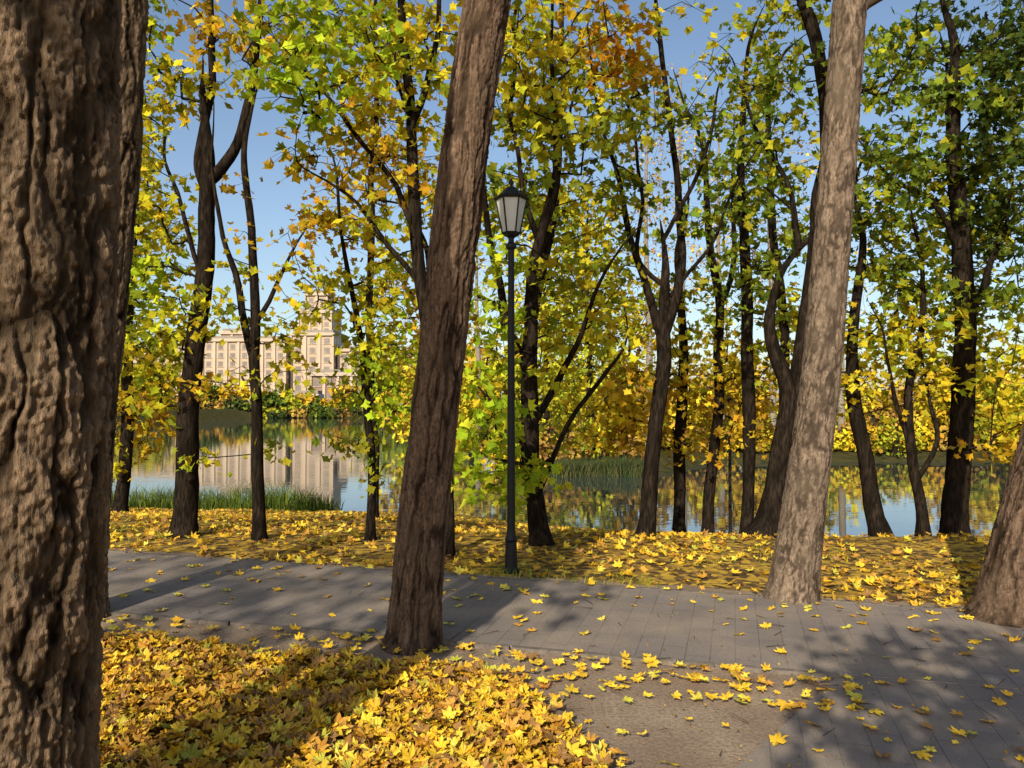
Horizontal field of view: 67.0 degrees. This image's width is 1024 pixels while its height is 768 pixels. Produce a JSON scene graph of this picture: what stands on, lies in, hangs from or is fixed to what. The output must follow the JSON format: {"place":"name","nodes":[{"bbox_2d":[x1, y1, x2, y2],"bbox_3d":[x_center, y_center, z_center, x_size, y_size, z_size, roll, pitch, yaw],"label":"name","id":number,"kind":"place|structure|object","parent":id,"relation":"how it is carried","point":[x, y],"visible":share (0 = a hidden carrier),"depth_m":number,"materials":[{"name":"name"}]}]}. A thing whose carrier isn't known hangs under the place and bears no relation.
{"place":"outdoors","nodes":[
{"label":"outdoors","id":0,"kind":"place"},
{"bbox_2d":[100,402,1020,767],"bbox_3d":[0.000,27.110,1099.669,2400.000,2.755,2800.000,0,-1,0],"label":"ground","id":1,"kind":"structure","parent":0,"point":[706,736],"depth_m":6.35,"materials":[{"name":"soil"}]},
{"bbox_2d":[0,0,123,767],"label":"poplar tree","id":2,"kind":"object","parent":1,"relation":"on","point":[61,108],"visible":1,"depth_m":2.22,"materials":[{"name":"brown plant"}]},
{"bbox_2d":[101,0,148,617],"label":"poplar tree","id":3,"kind":"object","parent":1,"relation":"on","point":[134,25],"visible":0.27,"depth_m":5.73,"materials":[{"name":"brown plant"}]},
{"bbox_2d":[111,90,197,512],"bbox_3d":[-7.387,-1.725,14.978,2.623,8.702,2.841,0,-1,0],"label":"maple tree","id":4,"kind":"object","parent":1,"relation":"on","point":[123,466],"visible":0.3,"depth_m":14.99,"materials":[{"name":"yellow plant"}]},
{"bbox_2d":[120,0,314,538],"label":"maple tree","id":5,"kind":"object","parent":1,"relation":"on","point":[184,518],"visible":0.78,"depth_m":9.18,"materials":[{"name":"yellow plant"}]},
{"bbox_2d":[164,88,331,539],"bbox_3d":[-3.042,-0.955,8.957,1.914,5.749,1.294,0,-1,0],"label":"maple tree","id":6,"kind":"object","parent":1,"relation":"on","point":[251,335],"visible":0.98,"depth_m":8.96,"materials":[{"name":"yellow plant"}]},
{"bbox_2d":[133,293,412,400],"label":"walls","id":7,"kind":"structure","parent":1,"relation":"on","point":[315,346],"depth_m":229.11,"materials":[{"name":"stone"}]},
{"bbox_2d":[133,298,410,391],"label":"windows","id":8,"kind":"structure","parent":7,"relation":"attached to","point":[280,355],"depth_m":227.10,"materials":[{"name":"grey glass"}]},
{"bbox_2d":[134,293,413,402],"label":"pilasters and cornices","id":9,"kind":"object","parent":7,"relation":"attached to","point":[214,341],"visible":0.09,"depth_m":226.06,"materials":[{"name":"stone"}]},
{"bbox_2d":[140,290,413,348],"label":"roof","id":10,"kind":"structure","parent":7,"relation":"on","point":[270,337],"depth_m":229.80,"materials":[{"name":"beige stone"}]},
{"bbox_2d":[293,391,323,400],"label":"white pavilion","id":11,"kind":"structure","parent":1,"relation":"on","point":[321,395],"depth_m":178.41,"materials":[{"name":"paint"}]},
{"bbox_2d":[118,348,500,417],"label":"distant trees","id":12,"kind":"object","parent":1,"relation":"on","point":[275,404],"visible":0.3,"depth_m":162.83,"materials":[{"name":"green plant"}]},
{"bbox_2d":[266,123,417,540],"bbox_3d":[-1.807,-0.609,9.016,2.071,5.079,1.524,0,-1,0],"label":"maple tree","id":13,"kind":"object","parent":1,"relation":"on","point":[367,354],"visible":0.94,"depth_m":8.94,"materials":[{"name":"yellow plant"}]},
{"bbox_2d":[233,0,463,557],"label":"maple tree","id":14,"kind":"object","parent":1,"relation":"on","point":[403,33],"visible":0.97,"depth_m":7.86,"materials":[{"name":"yellow plant"}]},
{"bbox_2d":[311,372,398,404],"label":"walls","id":15,"kind":"structure","parent":1,"relation":"on","point":[321,385],"depth_m":200.06,"materials":[{"name":"beige stone"}]},
{"bbox_2d":[313,369,357,371],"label":"roof","id":16,"kind":"structure","parent":15,"relation":"on","point":[326,370],"depth_m":200.53,"materials":[{"name":"beige stone"}]},
{"bbox_2d":[309,373,408,402],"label":"pilasters and cornices","id":17,"kind":"object","parent":15,"relation":"attached to","point":[331,374],"visible":0.2,"depth_m":199.56,"materials":[{"name":"stone"}]},
{"bbox_2d":[315,379,402,404],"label":"windows","id":18,"kind":"structure","parent":15,"relation":"attached to","point":[317,381],"depth_m":199.99,"materials":[{"name":"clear glass"}]},
{"bbox_2d":[98,626,630,767],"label":"leaf pile","id":19,"kind":"object","parent":1,"relation":"on","point":[153,678],"visible":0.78,"depth_m":3.79,"materials":[{"name":"yellow plant"}]},
{"bbox_2d":[241,0,498,517],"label":"maple tree","id":20,"kind":"object","parent":1,"relation":"on","point":[383,147],"visible":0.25,"depth_m":12.97,"materials":[{"name":"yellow plant"}]},
{"bbox_2d":[380,0,510,655],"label":"poplar tree","id":21,"kind":"object","parent":1,"relation":"on","point":[414,618],"visible":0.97,"depth_m":4.98,"materials":[{"name":"brown plant"}]},
{"bbox_2d":[349,188,597,454],"bbox_3d":[-0.758,-0.561,15.995,5.433,6.920,2.787,0,-1,0],"label":"maple tree","id":22,"kind":"object","parent":1,"relation":"on","point":[496,385],"visible":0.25,"depth_m":15.77,"materials":[{"name":"green plant"}]},
{"bbox_2d":[110,519,865,587],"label":"grass","id":23,"kind":"structure","parent":1,"relation":"on","point":[530,567],"depth_m":7.13,"materials":[{"name":"plant"}]},
{"bbox_2d":[467,211,516,446],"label":"poplar tree","id":24,"kind":"object","parent":1,"relation":"on","point":[478,354],"visible":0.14,"depth_m":52.00,"materials":[{"name":"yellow plant"}]},
{"bbox_2d":[493,178,528,573],"bbox_3d":[-0.008,-0.083,7.254,0.344,3.720,0.298,0,-1,0],"label":"street lamp","id":25,"kind":"object","parent":1,"relation":"on","point":[511,201],"visible":0.97,"depth_m":7.21,"materials":[{"name":"black metal"}]},
{"bbox_2d":[108,550,962,678],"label":"kerb","id":26,"kind":"structure","parent":1,"relation":"on","point":[551,651],"depth_m":5.30,"materials":[{"name":"concrete"}]},
{"bbox_2d":[492,232,597,433],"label":"willow tree","id":27,"kind":"object","parent":1,"relation":"on","point":[545,363],"visible":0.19,"depth_m":46.81,"materials":[{"name":"yellow plant"}]},
{"bbox_2d":[109,506,990,607],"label":"fallen leaves","id":28,"kind":"object","parent":1,"relation":"on","point":[137,513],"visible":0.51,"depth_m":8.49,"materials":[{"name":"yellow plant"}]},
{"bbox_2d":[451,0,668,546],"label":"maple tree","id":29,"kind":"object","parent":1,"relation":"on","point":[530,479],"visible":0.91,"depth_m":8.61,"materials":[{"name":"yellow plant"}]},
{"bbox_2d":[478,0,666,378],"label":"maple tree","id":30,"kind":"object","parent":1,"relation":"on","point":[537,202],"visible":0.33,"depth_m":12.97,"materials":[{"name":"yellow plant"}]},
{"bbox_2d":[522,182,651,450],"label":"willow tree","id":31,"kind":"object","parent":1,"relation":"on","point":[588,371],"visible":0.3,"depth_m":43.53,"materials":[{"name":"yellow plant"}]},
{"bbox_2d":[551,176,734,535],"bbox_3d":[2.315,-0.451,13.475,3.230,6.561,2.255,0,-1,0],"label":"maple tree","id":32,"kind":"object","parent":1,"relation":"on","point":[632,424],"visible":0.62,"depth_m":13.38,"materials":[{"name":"yellow plant"}]},
{"bbox_2d":[602,91,695,444],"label":"poplar tree","id":33,"kind":"object","parent":1,"relation":"on","point":[646,264],"visible":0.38,"depth_m":43.03,"materials":[{"name":"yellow plant"}]},
{"bbox_2d":[567,0,772,537],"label":"maple tree","id":34,"kind":"object","parent":1,"relation":"on","point":[663,315],"visible":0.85,"depth_m":9.26,"materials":[{"name":"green plant"}]},
{"bbox_2d":[640,63,725,445],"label":"poplar tree","id":35,"kind":"object","parent":1,"relation":"on","point":[679,160],"visible":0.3,"depth_m":46.31,"materials":[{"name":"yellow plant"}]},
{"bbox_2d":[375,306,1023,468],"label":"distant trees","id":36,"kind":"object","parent":1,"relation":"on","point":[881,439],"visible":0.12,"depth_m":47.41,"materials":[{"name":"yellow plant"}]},
{"bbox_2d":[676,110,760,418],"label":"poplar tree","id":37,"kind":"object","parent":1,"relation":"on","point":[716,242],"visible":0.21,"depth_m":50.23,"materials":[{"name":"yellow plant"}]},
{"bbox_2d":[666,69,781,533],"bbox_3d":[3.426,-1.284,12.491,2.157,7.829,2.030,0,-1,0],"label":"maple tree","id":38,"kind":"object","parent":1,"relation":"on","point":[715,455],"visible":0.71,"depth_m":12.41,"materials":[{"name":"yellow plant"}]},
{"bbox_2d":[724,397,735,533],"bbox_3d":[3.938,1.567,13.969,0.275,2.802,0.238,0,-1,0],"label":"street lamp","id":39,"kind":"object","parent":1,"relation":"on","point":[729,492],"visible":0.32,"depth_m":13.95,"materials":[{"name":"black metal"}]},
{"bbox_2d":[683,0,819,534],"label":"maple tree","id":40,"kind":"object","parent":1,"relation":"on","point":[749,353],"visible":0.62,"depth_m":11.46,"materials":[{"name":"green plant"}]},
{"bbox_2d":[655,0,851,367],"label":"maple tree","id":41,"kind":"object","parent":1,"relation":"on","point":[783,331],"visible":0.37,"depth_m":14.92,"materials":[{"name":"green plant"}]},
{"bbox_2d":[726,40,806,425],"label":"poplar tree","id":42,"kind":"object","parent":1,"relation":"on","point":[758,302],"visible":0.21,"depth_m":47.96,"materials":[{"name":"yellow plant"}]},
{"bbox_2d":[667,0,939,537],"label":"maple tree","id":43,"kind":"object","parent":1,"relation":"on","point":[765,521],"visible":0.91,"depth_m":9.55,"materials":[{"name":"green plant"}]},
{"bbox_2d":[762,0,882,604],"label":"poplar tree","id":44,"kind":"object","parent":1,"relation":"on","point":[794,576],"visible":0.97,"depth_m":6.15,"materials":[{"name":"brown plant"}]},
{"bbox_2d":[796,136,889,431],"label":"poplar tree","id":45,"kind":"object","parent":1,"relation":"on","point":[840,420],"visible":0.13,"depth_m":46.84,"materials":[{"name":"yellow plant"}]},
{"bbox_2d":[836,131,950,536],"bbox_3d":[5.208,-0.590,11.091,1.899,5.978,1.729,-1,-1,29],"label":"maple tree","id":46,"kind":"object","parent":1,"relation":"on","point":[876,520],"visible":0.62,"depth_m":10.93,"materials":[{"name":"yellow plant"}]},
{"bbox_2d":[823,0,1023,535],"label":"maple tree","id":47,"kind":"object","parent":1,"relation":"on","point":[962,230],"visible":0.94,"depth_m":10.71,"materials":[{"name":"green plant"}]},
{"bbox_2d":[852,181,994,535],"bbox_3d":[5.562,-0.305,10.536,1.793,5.073,1.654,0,-1,0],"label":"maple tree","id":48,"kind":"object","parent":1,"relation":"on","point":[922,524],"visible":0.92,"depth_m":10.43,"materials":[{"name":"yellow plant"}]},
{"bbox_2d":[842,0,1023,409],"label":"maple tree","id":49,"kind":"object","parent":1,"relation":"on","point":[891,34],"visible":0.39,"depth_m":13.85,"materials":[{"name":"green plant"}]},
{"bbox_2d":[904,66,1023,346],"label":"maple tree","id":50,"kind":"object","parent":1,"relation":"on","point":[989,336],"visible":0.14,"depth_m":13.15,"materials":[{"name":"green plant"}]},
{"bbox_2d":[962,423,1023,628],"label":"poplar tree","id":51,"kind":"object","parent":1,"relation":"on","point":[997,598],"visible":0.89,"depth_m":5.58,"materials":[{"name":"brown plant"}]},
{"bbox_2d":[112,418,1009,537],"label":"pond water","id":52,"kind":"structure","parent":0,"point":[606,502],"depth_m":31.87,"materials":[{"name":"blue liquid"}]},
{"bbox_2d":[111,478,344,512],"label":"reeds","id":53,"kind":"object","parent":52,"relation":"in","point":[294,502],"visible":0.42,"depth_m":22.00,"materials":[{"name":"green plant"}]},
{"bbox_2d":[547,453,643,476],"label":"reeds","id":54,"kind":"object","parent":52,"relation":"in","point":[624,466],"visible":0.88,"depth_m":35.04,"materials":[{"name":"green plant"}]},
{"bbox_2d":[108,552,1023,689],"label":"paved path","id":55,"kind":"structure","parent":0,"point":[565,616],"depth_m":5.64,"materials":[{"name":"tile"}]},
{"bbox_2d":[101,550,1023,767],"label":"fallen leaves","id":56,"kind":"object","parent":55,"relation":"on","point":[776,739],"visible":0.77,"depth_m":4.56,"materials":[{"name":"yellow plant"}]},
{"bbox_2d":[133,0,1023,401],"label":"sky","id":57,"kind":"structure","parent":0,"point":[270,202],"materials":[{"name":"blue"}]},
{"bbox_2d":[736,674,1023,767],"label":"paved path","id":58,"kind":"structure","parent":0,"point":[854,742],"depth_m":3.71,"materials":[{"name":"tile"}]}
]}

